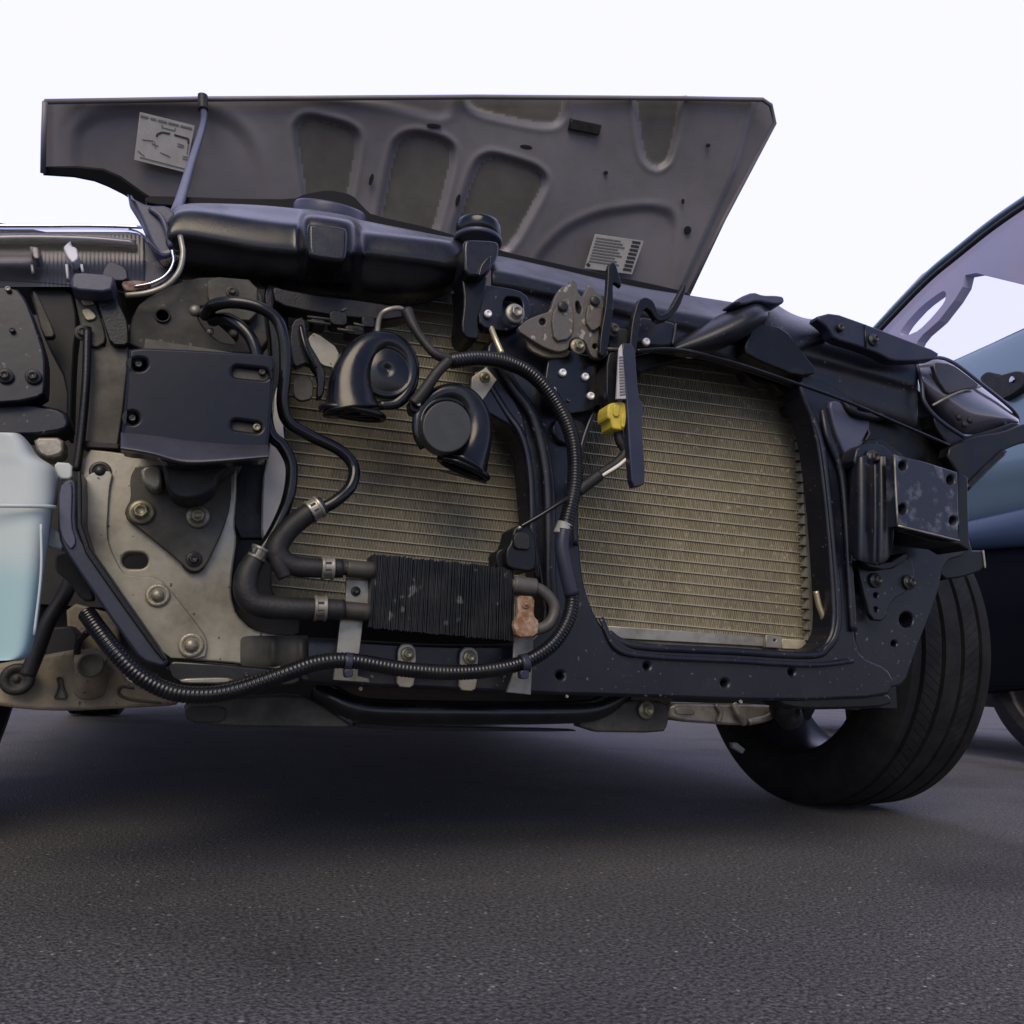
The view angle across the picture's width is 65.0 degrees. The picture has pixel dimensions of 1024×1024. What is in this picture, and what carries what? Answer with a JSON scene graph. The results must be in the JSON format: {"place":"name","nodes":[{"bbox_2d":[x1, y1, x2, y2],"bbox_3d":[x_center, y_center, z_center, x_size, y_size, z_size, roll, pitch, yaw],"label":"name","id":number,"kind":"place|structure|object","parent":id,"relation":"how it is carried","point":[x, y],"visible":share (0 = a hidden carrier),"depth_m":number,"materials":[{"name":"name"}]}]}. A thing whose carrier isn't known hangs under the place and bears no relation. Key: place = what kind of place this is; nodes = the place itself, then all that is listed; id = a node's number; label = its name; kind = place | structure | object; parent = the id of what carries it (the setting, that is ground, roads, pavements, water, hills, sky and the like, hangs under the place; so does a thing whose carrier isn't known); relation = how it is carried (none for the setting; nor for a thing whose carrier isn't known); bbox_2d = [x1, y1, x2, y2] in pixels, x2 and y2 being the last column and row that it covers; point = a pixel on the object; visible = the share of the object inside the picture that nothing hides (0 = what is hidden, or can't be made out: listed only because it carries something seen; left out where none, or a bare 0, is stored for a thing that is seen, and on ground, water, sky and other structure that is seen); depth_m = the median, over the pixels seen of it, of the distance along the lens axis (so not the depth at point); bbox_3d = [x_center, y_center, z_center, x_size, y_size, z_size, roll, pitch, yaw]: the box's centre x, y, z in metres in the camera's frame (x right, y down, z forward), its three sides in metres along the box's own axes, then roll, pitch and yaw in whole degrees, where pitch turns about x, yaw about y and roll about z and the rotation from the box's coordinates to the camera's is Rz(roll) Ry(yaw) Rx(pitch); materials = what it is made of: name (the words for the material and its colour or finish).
{"place":"outdoors","nodes":[
{"label":"outdoors","id":0,"kind":"place"},
{"bbox_2d":[0,702,1023,1023],"bbox_3d":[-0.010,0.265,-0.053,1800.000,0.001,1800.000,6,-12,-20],"label":"ground","id":1,"kind":"structure","parent":0,"point":[854,954],"depth_m":1.06,"materials":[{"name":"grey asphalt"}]},
{"bbox_2d":[0,92,1023,805],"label":"parked car","id":2,"kind":"object","parent":1,"relation":"on","point":[464,412],"visible":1,"depth_m":1.14,"materials":[{"name":"metal"}]},
{"bbox_2d":[873,196,1023,745],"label":"parked car","id":3,"kind":"object","parent":1,"relation":"on","point":[993,247],"visible":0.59,"depth_m":3.26,"materials":[{"name":"blue paint"}]},
{"bbox_2d":[0,0,1023,360],"label":"sky","id":4,"kind":"structure","parent":0,"point":[898,133],"materials":[{"name":"white"}]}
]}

